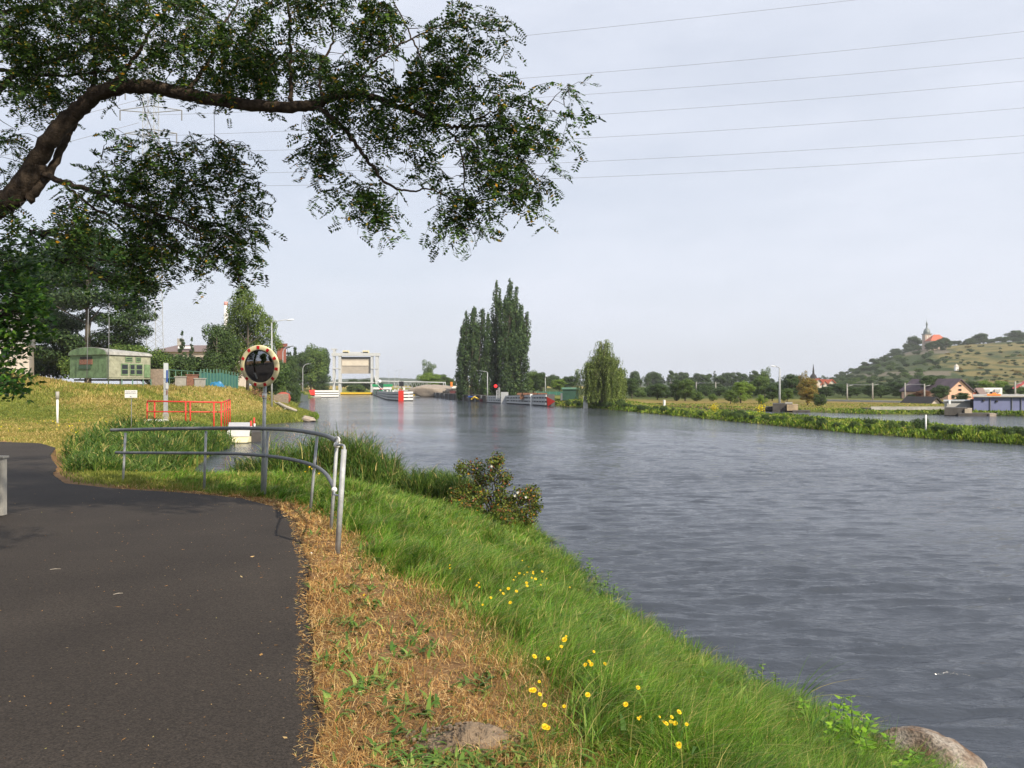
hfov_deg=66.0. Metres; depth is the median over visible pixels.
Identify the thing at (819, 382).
village house
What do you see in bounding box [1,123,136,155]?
overhead wire
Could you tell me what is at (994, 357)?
ground
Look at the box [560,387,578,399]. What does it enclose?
green kiosk
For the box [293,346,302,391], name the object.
spruce tree
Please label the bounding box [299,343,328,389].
deciduous tree
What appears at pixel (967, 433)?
bank herbs
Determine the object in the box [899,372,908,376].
shrub
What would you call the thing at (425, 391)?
sand heap
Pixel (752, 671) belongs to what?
nettle plant
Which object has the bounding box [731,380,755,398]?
deciduous tree
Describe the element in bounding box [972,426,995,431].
shrub
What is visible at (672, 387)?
tall tree
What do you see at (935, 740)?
granite rock
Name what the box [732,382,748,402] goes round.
tall tree
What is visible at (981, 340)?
deciduous tree
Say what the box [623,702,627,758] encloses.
yellow flower
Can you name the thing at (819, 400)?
shrub
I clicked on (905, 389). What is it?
catenary mast
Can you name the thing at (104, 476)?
lawn green
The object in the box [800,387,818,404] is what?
deciduous tree
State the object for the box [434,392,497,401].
quay wall
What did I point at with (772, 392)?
deciduous tree
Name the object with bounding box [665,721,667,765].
yellow flower
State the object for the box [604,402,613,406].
shrub
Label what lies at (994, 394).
orange boat cover
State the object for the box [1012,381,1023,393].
red roof house
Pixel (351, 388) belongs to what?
deciduous tree
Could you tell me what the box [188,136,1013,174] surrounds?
overhead wire
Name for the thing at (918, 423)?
shrub
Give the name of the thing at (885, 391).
deciduous tree
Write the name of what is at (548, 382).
deciduous tree
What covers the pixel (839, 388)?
deciduous tree
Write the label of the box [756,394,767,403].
shrub
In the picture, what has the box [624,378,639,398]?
deciduous tree
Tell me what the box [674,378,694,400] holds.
deciduous tree
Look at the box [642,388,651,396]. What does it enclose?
shrub
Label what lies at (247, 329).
birch tree
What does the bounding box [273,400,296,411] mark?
fallen branch
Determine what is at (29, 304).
maple tree
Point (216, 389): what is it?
grassy bank
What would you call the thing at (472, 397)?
tool boat
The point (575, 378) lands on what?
open crowned tree
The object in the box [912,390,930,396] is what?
deciduous tree
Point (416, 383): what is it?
deciduous tree
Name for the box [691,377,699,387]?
deciduous tree
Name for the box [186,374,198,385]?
crate
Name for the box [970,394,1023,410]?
blue hall
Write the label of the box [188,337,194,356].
spruce tree
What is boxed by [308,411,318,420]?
shrub
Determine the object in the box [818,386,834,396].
deciduous tree
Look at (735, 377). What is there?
tall tree
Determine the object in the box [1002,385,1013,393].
deciduous tree
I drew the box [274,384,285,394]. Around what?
shrub
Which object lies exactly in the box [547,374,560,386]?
deciduous tree
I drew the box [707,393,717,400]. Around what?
shrub
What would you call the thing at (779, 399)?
street lamp
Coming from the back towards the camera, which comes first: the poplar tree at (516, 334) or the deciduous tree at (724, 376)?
the deciduous tree at (724, 376)
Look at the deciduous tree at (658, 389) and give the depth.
139.29 m
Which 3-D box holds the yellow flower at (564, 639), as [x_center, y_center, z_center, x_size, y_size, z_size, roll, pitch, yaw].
[0.296,1.569,4.401,0.035,0.314,0.027,-2,-1,19]
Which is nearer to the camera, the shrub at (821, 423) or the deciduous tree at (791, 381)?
the shrub at (821, 423)
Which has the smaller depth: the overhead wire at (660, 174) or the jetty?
the jetty
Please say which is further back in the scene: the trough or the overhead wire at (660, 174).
the overhead wire at (660, 174)
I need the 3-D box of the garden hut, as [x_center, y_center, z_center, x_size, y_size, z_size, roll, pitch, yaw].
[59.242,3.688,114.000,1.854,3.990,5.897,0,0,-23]
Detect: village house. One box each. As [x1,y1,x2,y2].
[799,380,828,386]
[815,378,824,387]
[820,379,835,383]
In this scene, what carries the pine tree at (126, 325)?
on the ground at (994, 357)
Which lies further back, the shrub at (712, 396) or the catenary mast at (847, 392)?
the shrub at (712, 396)
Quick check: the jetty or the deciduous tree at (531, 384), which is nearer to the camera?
the jetty
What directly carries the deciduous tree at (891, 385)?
on the ground at (994, 357)
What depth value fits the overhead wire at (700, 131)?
92.99 m
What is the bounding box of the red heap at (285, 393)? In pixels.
[278,392,290,401]
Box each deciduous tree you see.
[201,323,240,373]
[286,355,299,391]
[296,352,314,387]
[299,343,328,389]
[312,366,329,389]
[320,348,330,389]
[346,385,356,390]
[347,379,362,385]
[355,385,365,391]
[359,379,370,389]
[409,381,425,386]
[415,372,441,384]
[437,374,448,384]
[522,379,534,392]
[526,370,538,392]
[532,372,547,391]
[544,377,550,388]
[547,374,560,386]
[550,379,567,391]
[562,376,578,386]
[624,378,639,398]
[629,371,641,387]
[644,371,659,385]
[647,383,667,399]
[651,372,663,383]
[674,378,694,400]
[678,372,690,381]
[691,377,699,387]
[695,374,711,384]
[702,382,713,386]
[712,387,725,395]
[713,375,726,386]
[721,372,728,386]
[724,373,736,385]
[724,390,736,403]
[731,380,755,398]
[750,376,769,394]
[764,385,781,400]
[781,374,799,396]
[781,388,793,401]
[795,376,818,397]
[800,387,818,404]
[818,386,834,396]
[827,383,837,393]
[834,383,846,395]
[841,386,857,397]
[854,387,863,395]
[862,384,883,397]
[877,385,892,397]
[887,381,898,393]
[891,383,903,397]
[902,343,910,347]
[906,335,921,347]
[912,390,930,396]
[918,375,937,389]
[924,343,930,350]
[930,384,950,398]
[932,340,940,349]
[933,375,945,378]
[936,338,945,349]
[942,337,952,349]
[953,393,971,399]
[965,380,978,388]
[971,333,987,343]
[976,379,994,387]
[978,337,987,342]
[993,380,1007,391]
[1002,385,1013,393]
[1003,330,1023,338]
[1013,386,1023,393]
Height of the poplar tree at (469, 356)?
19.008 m
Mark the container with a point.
(503, 397)
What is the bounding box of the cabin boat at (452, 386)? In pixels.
[450,382,455,390]
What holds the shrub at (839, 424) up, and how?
on the ground at (994, 357)
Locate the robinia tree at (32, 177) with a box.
[0,0,605,318]
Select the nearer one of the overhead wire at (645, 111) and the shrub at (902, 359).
the overhead wire at (645, 111)
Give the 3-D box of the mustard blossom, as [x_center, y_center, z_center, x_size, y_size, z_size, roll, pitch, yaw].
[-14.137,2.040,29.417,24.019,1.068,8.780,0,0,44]
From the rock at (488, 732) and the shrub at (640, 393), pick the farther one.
the shrub at (640, 393)
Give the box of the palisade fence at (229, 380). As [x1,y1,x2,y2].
[200,369,237,388]
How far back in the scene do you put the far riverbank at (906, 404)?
101.35 m
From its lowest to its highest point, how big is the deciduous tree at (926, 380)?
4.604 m
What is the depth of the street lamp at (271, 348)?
65.95 m
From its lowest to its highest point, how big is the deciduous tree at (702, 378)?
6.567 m
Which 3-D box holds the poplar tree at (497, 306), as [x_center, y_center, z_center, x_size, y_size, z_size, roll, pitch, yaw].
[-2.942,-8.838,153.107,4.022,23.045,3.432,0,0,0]
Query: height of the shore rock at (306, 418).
0.723 m
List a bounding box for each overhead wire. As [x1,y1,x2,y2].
[0,97,148,130]
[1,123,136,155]
[139,31,1023,100]
[140,81,1019,136]
[142,58,1018,115]
[146,0,850,71]
[157,153,1015,186]
[175,108,1017,152]
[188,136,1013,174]
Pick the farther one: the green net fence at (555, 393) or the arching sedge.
the green net fence at (555, 393)
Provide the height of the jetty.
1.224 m
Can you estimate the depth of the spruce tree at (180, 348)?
119.88 m
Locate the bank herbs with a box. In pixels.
[555,399,1023,444]
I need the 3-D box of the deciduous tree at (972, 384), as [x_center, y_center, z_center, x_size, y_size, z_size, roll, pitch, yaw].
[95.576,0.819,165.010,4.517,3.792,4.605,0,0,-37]
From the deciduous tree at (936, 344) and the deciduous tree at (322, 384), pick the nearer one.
the deciduous tree at (322, 384)
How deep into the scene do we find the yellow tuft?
61.99 m
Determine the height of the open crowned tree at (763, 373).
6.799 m
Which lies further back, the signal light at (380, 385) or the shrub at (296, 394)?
the signal light at (380, 385)
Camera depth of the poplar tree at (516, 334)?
147.32 m
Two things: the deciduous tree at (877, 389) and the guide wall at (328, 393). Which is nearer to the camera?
the deciduous tree at (877, 389)
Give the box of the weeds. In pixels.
[297,481,897,767]
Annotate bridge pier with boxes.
[760,402,809,411]
[944,407,995,415]
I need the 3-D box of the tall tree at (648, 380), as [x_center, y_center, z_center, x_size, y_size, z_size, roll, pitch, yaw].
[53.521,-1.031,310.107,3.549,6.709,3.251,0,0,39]
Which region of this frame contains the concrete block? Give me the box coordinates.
[274,394,288,402]
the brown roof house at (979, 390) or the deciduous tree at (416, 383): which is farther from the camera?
the deciduous tree at (416, 383)
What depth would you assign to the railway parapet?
122.52 m
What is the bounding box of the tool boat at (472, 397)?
[467,396,482,401]
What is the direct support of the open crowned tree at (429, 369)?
on the ground at (994, 357)
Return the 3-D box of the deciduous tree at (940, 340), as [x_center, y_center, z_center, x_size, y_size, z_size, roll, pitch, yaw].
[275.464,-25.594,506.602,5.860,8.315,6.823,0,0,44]
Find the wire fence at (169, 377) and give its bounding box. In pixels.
[168,369,205,384]
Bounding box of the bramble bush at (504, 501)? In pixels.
[444,451,543,528]
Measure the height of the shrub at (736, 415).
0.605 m
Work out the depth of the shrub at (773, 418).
59.59 m
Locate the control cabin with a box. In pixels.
[372,384,392,394]
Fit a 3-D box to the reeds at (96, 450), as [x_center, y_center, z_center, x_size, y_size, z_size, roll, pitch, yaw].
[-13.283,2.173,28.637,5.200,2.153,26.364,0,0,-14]
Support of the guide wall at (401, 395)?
on the lock island platform
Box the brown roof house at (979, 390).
[972,388,986,398]
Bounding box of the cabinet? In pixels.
[583,396,587,407]
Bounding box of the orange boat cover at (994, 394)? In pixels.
[987,393,1000,395]
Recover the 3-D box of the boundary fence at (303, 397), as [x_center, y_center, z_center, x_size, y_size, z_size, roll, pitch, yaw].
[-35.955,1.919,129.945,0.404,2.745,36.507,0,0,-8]
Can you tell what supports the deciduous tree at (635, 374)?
on the ground at (994, 357)
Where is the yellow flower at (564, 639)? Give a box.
[562,637,566,688]
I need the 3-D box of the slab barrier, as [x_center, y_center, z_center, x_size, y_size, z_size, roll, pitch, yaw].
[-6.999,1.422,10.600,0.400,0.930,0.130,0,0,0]
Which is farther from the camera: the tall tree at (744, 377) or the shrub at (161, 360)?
the tall tree at (744, 377)
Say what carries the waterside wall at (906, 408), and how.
on the ground at (994, 357)
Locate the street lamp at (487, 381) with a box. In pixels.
[476,370,487,395]
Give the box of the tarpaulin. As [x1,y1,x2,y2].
[210,381,225,388]
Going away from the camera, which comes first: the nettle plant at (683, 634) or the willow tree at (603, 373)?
the nettle plant at (683, 634)
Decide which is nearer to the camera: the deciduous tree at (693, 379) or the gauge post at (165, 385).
the gauge post at (165, 385)
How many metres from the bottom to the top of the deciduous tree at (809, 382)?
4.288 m
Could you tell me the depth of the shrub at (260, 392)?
71.95 m
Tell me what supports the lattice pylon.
on the ground at (994, 357)
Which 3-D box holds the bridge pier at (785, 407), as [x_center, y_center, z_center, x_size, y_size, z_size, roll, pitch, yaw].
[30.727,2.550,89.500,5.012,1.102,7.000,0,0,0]
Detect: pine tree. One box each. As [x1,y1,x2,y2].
[0,252,97,350]
[10,228,161,383]
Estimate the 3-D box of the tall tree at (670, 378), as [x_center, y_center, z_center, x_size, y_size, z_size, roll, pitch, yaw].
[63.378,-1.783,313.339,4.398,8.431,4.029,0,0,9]
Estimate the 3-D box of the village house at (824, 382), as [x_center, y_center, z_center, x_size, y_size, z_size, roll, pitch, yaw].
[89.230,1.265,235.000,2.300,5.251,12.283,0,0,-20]
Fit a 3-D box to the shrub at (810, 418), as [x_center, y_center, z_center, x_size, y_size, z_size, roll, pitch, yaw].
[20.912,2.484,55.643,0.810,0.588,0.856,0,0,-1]
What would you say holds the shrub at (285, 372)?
on the ground at (994, 357)
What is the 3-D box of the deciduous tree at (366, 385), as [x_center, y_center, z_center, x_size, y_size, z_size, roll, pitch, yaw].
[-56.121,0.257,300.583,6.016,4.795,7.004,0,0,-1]
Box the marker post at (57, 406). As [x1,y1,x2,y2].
[56,392,58,422]
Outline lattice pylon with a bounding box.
[119,32,181,383]
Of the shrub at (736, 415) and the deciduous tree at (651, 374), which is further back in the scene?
the deciduous tree at (651, 374)
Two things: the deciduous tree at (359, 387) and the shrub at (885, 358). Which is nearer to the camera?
the deciduous tree at (359, 387)
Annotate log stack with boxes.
[516,393,546,399]
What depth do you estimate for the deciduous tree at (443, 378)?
254.14 m
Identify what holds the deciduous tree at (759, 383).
on the ground at (994, 357)
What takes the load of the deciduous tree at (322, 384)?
on the ground at (994, 357)
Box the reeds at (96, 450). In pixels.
[53,414,240,472]
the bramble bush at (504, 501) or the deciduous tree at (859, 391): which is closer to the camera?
the bramble bush at (504, 501)
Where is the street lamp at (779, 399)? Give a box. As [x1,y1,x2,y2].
[771,365,780,402]
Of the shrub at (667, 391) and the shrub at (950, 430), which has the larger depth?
the shrub at (667, 391)
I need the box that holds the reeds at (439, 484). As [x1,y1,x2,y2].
[363,463,491,506]
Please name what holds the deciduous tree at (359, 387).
on the ground at (994, 357)
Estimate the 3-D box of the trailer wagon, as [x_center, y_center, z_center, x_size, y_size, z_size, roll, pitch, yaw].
[-31.503,-1.180,61.824,4.866,3.373,4.388,0,0,25]
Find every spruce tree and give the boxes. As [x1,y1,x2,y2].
[178,330,186,353]
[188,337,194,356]
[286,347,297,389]
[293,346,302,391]
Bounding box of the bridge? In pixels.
[327,378,419,382]
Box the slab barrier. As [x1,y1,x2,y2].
[0,455,8,515]
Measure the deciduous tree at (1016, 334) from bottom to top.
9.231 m
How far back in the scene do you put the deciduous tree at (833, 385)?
198.84 m
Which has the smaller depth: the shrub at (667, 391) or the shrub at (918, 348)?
the shrub at (667, 391)
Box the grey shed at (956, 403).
[943,400,969,407]
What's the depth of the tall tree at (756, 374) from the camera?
326.12 m
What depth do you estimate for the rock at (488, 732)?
3.67 m
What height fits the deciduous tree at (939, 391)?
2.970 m
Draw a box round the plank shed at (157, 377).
[151,369,162,385]
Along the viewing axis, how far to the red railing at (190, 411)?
42.20 m
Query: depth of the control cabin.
205.00 m
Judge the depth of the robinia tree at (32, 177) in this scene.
8.75 m
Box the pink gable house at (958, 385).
[899,378,974,399]
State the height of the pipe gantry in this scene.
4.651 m
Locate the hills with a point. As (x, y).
(393, 383)
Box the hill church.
[921,322,946,349]
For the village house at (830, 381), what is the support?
on the ground at (994, 357)
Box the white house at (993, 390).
[974,388,1001,393]
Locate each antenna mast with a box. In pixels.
[86,309,88,382]
[108,303,109,383]
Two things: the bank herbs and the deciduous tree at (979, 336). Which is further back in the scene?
the deciduous tree at (979, 336)
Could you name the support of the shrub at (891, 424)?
on the ground at (994, 357)
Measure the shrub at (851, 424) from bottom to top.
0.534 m
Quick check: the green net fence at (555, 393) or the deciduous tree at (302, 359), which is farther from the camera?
the deciduous tree at (302, 359)
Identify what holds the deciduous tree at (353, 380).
on the ground at (994, 357)
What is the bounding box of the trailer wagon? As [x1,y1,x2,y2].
[68,347,151,385]
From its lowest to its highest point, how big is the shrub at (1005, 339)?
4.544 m
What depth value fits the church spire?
249.53 m
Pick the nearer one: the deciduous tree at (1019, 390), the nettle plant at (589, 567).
the nettle plant at (589, 567)
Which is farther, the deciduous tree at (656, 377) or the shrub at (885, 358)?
the shrub at (885, 358)
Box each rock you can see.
[300,416,315,421]
[405,721,517,758]
[873,726,986,767]
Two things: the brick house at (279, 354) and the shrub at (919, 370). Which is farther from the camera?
the shrub at (919, 370)
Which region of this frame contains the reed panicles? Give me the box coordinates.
[235,405,402,489]
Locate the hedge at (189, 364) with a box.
[144,352,204,384]
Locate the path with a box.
[0,442,324,767]
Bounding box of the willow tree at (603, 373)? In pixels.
[575,339,627,403]
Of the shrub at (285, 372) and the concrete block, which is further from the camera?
the concrete block
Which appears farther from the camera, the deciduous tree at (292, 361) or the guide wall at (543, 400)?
the deciduous tree at (292, 361)
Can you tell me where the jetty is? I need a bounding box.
[227,418,260,442]
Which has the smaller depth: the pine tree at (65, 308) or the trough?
the trough
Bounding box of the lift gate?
[330,349,379,394]
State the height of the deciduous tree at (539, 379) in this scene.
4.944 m
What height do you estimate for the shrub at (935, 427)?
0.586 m
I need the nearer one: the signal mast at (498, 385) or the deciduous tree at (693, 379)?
the signal mast at (498, 385)
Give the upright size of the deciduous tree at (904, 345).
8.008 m
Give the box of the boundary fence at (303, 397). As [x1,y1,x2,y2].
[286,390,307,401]
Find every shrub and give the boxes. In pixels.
[34,353,80,378]
[56,343,173,383]
[240,362,291,394]
[248,387,269,400]
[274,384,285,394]
[290,384,301,402]
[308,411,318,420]
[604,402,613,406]
[629,388,647,396]
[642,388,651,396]
[661,387,674,397]
[691,392,704,400]
[698,385,715,395]
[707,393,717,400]
[733,413,742,418]
[734,410,747,414]
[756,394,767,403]
[769,415,778,420]
[802,416,814,422]
[813,393,826,405]
[815,420,827,425]
[816,417,827,422]
[832,422,842,426]
[848,421,859,427]
[863,419,878,423]
[875,376,887,380]
[878,356,891,361]
[883,420,901,427]
[885,365,897,370]
[895,357,908,361]
[898,420,906,426]
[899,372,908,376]
[901,347,911,351]
[909,417,930,428]
[912,345,921,349]
[915,368,925,371]
[930,424,947,430]
[946,426,962,433]
[962,339,974,344]
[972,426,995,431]
[996,427,1015,436]
[1001,336,1009,341]
[1013,426,1023,433]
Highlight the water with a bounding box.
[194,395,1023,767]
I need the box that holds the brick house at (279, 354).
[277,343,286,362]
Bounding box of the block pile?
[193,378,206,386]
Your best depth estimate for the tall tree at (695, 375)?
366.81 m
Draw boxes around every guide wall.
[309,390,338,396]
[373,390,412,400]
[487,394,554,405]
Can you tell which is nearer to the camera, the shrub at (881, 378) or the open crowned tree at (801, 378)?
the open crowned tree at (801, 378)
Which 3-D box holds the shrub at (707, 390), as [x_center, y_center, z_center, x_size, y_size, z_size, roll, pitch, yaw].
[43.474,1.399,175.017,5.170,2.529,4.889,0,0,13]
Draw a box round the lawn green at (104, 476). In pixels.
[0,377,538,553]
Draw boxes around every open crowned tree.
[422,360,436,373]
[574,371,579,386]
[760,366,770,396]
[798,370,806,380]
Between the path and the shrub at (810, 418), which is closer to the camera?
the path
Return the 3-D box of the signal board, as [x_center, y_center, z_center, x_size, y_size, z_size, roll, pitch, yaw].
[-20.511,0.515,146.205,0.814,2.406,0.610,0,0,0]
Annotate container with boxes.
[501,392,507,403]
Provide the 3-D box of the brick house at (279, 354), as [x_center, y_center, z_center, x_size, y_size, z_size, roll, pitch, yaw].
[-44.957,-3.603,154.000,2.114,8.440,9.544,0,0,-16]
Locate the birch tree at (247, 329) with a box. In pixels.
[202,283,283,390]
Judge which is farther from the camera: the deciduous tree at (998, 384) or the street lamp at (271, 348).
the deciduous tree at (998, 384)
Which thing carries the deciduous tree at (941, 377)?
on the ground at (994, 357)
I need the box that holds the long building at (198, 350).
[151,339,245,386]
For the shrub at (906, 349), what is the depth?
572.36 m
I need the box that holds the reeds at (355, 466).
[221,421,425,489]
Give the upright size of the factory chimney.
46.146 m
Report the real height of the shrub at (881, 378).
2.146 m
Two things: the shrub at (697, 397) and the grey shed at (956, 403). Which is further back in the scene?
the shrub at (697, 397)
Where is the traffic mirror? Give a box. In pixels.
[240,345,279,492]
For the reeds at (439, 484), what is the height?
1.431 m
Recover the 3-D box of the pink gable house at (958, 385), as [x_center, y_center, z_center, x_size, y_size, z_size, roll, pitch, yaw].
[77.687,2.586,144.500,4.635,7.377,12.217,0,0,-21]
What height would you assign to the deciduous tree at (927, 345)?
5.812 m
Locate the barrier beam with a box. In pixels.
[340,392,372,394]
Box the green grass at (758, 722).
[132,466,976,767]
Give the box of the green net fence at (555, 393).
[537,391,561,394]
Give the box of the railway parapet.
[827,399,943,402]
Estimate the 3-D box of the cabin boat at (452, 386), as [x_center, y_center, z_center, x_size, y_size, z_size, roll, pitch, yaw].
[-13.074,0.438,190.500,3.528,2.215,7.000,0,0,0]
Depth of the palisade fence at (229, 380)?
69.45 m
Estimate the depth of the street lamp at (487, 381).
135.92 m
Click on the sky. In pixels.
(833, 269)
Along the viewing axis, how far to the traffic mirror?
12.66 m
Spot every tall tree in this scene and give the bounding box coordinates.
[643,374,651,385]
[666,370,674,386]
[668,379,682,400]
[693,373,700,385]
[732,372,740,383]
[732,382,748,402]
[736,373,749,382]
[749,370,758,383]
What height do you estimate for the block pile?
0.777 m
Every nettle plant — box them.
[559,544,631,599]
[640,611,691,650]
[738,664,806,708]
[796,695,938,767]
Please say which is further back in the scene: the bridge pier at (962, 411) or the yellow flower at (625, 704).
the bridge pier at (962, 411)
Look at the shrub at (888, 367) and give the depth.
387.13 m
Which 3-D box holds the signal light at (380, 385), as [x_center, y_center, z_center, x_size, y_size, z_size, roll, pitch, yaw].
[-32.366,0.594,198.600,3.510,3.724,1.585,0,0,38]
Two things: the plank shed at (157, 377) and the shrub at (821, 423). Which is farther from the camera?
the plank shed at (157, 377)
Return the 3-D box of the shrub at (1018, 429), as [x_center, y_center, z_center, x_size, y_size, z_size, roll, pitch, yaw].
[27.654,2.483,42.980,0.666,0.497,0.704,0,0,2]
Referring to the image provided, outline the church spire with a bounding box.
[810,364,816,378]
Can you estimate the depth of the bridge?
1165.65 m
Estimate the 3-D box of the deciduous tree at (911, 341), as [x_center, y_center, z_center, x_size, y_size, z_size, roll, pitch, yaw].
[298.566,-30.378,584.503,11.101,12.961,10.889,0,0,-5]
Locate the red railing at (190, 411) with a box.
[146,399,230,430]
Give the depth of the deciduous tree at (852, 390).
156.33 m
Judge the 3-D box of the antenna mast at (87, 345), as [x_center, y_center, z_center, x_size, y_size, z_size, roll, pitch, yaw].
[-31.500,-2.681,58.500,0.193,5.907,0.056,0,0,0]
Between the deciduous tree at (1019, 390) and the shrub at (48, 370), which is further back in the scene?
the deciduous tree at (1019, 390)
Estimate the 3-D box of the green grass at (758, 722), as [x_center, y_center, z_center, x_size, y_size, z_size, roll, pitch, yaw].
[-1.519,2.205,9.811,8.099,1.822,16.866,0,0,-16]
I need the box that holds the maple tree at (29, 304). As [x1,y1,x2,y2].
[0,215,164,403]
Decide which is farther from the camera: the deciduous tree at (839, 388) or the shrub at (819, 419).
the deciduous tree at (839, 388)
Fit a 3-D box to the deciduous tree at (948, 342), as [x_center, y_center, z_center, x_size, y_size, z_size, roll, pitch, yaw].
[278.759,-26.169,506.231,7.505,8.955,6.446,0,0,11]
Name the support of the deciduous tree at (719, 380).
on the ground at (994, 357)
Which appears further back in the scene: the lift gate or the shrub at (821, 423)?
the lift gate
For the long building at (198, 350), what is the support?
on the ground at (994, 357)
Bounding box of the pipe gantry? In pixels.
[376,380,449,387]
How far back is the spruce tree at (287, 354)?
157.97 m
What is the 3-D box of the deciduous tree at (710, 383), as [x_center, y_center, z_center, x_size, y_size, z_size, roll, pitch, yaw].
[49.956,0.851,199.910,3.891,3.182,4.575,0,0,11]
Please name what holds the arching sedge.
on the ground at (994, 357)
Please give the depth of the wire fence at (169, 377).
66.06 m
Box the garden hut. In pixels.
[900,396,943,403]
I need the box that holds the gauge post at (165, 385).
[163,363,168,418]
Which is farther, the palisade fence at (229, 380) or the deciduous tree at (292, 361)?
the deciduous tree at (292, 361)
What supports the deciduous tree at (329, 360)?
on the ground at (994, 357)
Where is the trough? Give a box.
[174,376,186,386]
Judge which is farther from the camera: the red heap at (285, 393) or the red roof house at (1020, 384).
the red roof house at (1020, 384)
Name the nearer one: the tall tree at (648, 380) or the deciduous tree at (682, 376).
the tall tree at (648, 380)
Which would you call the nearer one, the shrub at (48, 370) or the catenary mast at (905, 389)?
the shrub at (48, 370)
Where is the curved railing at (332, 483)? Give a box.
[110,426,346,553]
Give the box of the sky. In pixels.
[0,0,1023,384]
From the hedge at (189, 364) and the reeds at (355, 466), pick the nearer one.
the reeds at (355, 466)
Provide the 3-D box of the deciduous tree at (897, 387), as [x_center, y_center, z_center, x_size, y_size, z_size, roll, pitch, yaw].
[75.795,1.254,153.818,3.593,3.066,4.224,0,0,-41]
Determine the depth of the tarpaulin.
67.90 m
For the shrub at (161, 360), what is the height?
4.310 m
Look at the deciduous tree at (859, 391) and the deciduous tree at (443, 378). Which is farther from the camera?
the deciduous tree at (443, 378)
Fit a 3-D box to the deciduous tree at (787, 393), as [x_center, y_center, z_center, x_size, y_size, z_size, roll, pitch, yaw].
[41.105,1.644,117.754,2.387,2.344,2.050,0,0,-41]
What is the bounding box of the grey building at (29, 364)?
[0,310,35,374]
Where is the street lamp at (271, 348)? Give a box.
[271,319,293,406]
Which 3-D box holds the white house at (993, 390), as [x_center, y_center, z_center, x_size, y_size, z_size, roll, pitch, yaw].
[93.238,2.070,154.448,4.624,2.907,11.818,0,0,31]
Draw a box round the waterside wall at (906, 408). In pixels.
[861,407,943,409]
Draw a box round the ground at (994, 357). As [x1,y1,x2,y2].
[0,341,1023,767]
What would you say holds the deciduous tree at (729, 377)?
on the ground at (994, 357)
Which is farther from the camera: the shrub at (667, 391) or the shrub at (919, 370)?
the shrub at (919, 370)
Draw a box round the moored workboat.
[443,389,455,392]
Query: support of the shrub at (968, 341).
on the ground at (994, 357)
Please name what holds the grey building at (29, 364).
on the ground at (994, 357)
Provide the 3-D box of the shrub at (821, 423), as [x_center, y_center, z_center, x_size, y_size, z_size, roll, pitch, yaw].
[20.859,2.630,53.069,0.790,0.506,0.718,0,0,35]
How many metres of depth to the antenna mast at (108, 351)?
58.78 m
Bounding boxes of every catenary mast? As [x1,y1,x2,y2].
[846,385,851,399]
[904,383,909,397]
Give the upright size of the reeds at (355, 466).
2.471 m
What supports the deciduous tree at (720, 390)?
on the ground at (994, 357)
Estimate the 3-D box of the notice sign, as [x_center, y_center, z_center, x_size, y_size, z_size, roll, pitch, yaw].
[-14.498,1.362,30.013,0.470,2.302,0.062,0,0,0]
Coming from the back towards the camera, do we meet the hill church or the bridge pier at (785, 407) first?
the hill church
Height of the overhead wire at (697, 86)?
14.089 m
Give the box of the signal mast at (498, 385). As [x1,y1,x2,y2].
[494,384,500,398]
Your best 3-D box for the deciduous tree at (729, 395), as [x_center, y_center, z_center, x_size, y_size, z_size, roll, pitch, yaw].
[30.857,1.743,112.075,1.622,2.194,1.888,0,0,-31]
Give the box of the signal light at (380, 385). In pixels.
[378,380,383,390]
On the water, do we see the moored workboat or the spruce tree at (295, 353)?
the moored workboat
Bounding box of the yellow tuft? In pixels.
[755,402,765,412]
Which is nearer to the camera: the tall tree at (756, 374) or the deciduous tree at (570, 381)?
the deciduous tree at (570, 381)
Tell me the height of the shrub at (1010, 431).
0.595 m
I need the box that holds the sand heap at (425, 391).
[408,384,452,396]
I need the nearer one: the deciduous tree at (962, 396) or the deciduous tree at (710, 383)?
the deciduous tree at (962, 396)
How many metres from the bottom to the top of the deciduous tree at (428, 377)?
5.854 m
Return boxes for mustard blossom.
[1,419,136,470]
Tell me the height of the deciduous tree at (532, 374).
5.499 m
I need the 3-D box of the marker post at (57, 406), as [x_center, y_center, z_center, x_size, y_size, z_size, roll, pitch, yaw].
[-23.065,1.304,40.000,0.162,1.903,0.170,0,0,0]
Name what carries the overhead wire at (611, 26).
attached to the lattice pylon
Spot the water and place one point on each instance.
(890, 569)
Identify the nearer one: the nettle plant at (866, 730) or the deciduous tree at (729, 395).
the nettle plant at (866, 730)
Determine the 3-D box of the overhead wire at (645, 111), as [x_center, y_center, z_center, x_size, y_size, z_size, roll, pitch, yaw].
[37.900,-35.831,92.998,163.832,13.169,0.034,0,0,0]
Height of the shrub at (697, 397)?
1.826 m
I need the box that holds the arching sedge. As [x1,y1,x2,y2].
[781,654,859,699]
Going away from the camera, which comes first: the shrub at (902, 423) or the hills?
the shrub at (902, 423)
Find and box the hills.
[328,381,776,386]
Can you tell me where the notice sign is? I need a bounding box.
[125,390,136,427]
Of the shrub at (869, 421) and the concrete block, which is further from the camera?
the concrete block
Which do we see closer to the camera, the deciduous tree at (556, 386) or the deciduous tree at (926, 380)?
the deciduous tree at (926, 380)
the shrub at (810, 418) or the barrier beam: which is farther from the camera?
the barrier beam
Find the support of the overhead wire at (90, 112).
attached to the lattice pylon
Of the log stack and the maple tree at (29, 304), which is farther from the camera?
the log stack
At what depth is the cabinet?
101.00 m
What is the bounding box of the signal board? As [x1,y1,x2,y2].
[399,381,403,389]
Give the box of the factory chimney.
[224,302,227,324]
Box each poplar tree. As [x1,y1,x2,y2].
[455,306,495,400]
[489,280,506,394]
[496,278,531,394]
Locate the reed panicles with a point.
(327, 447)

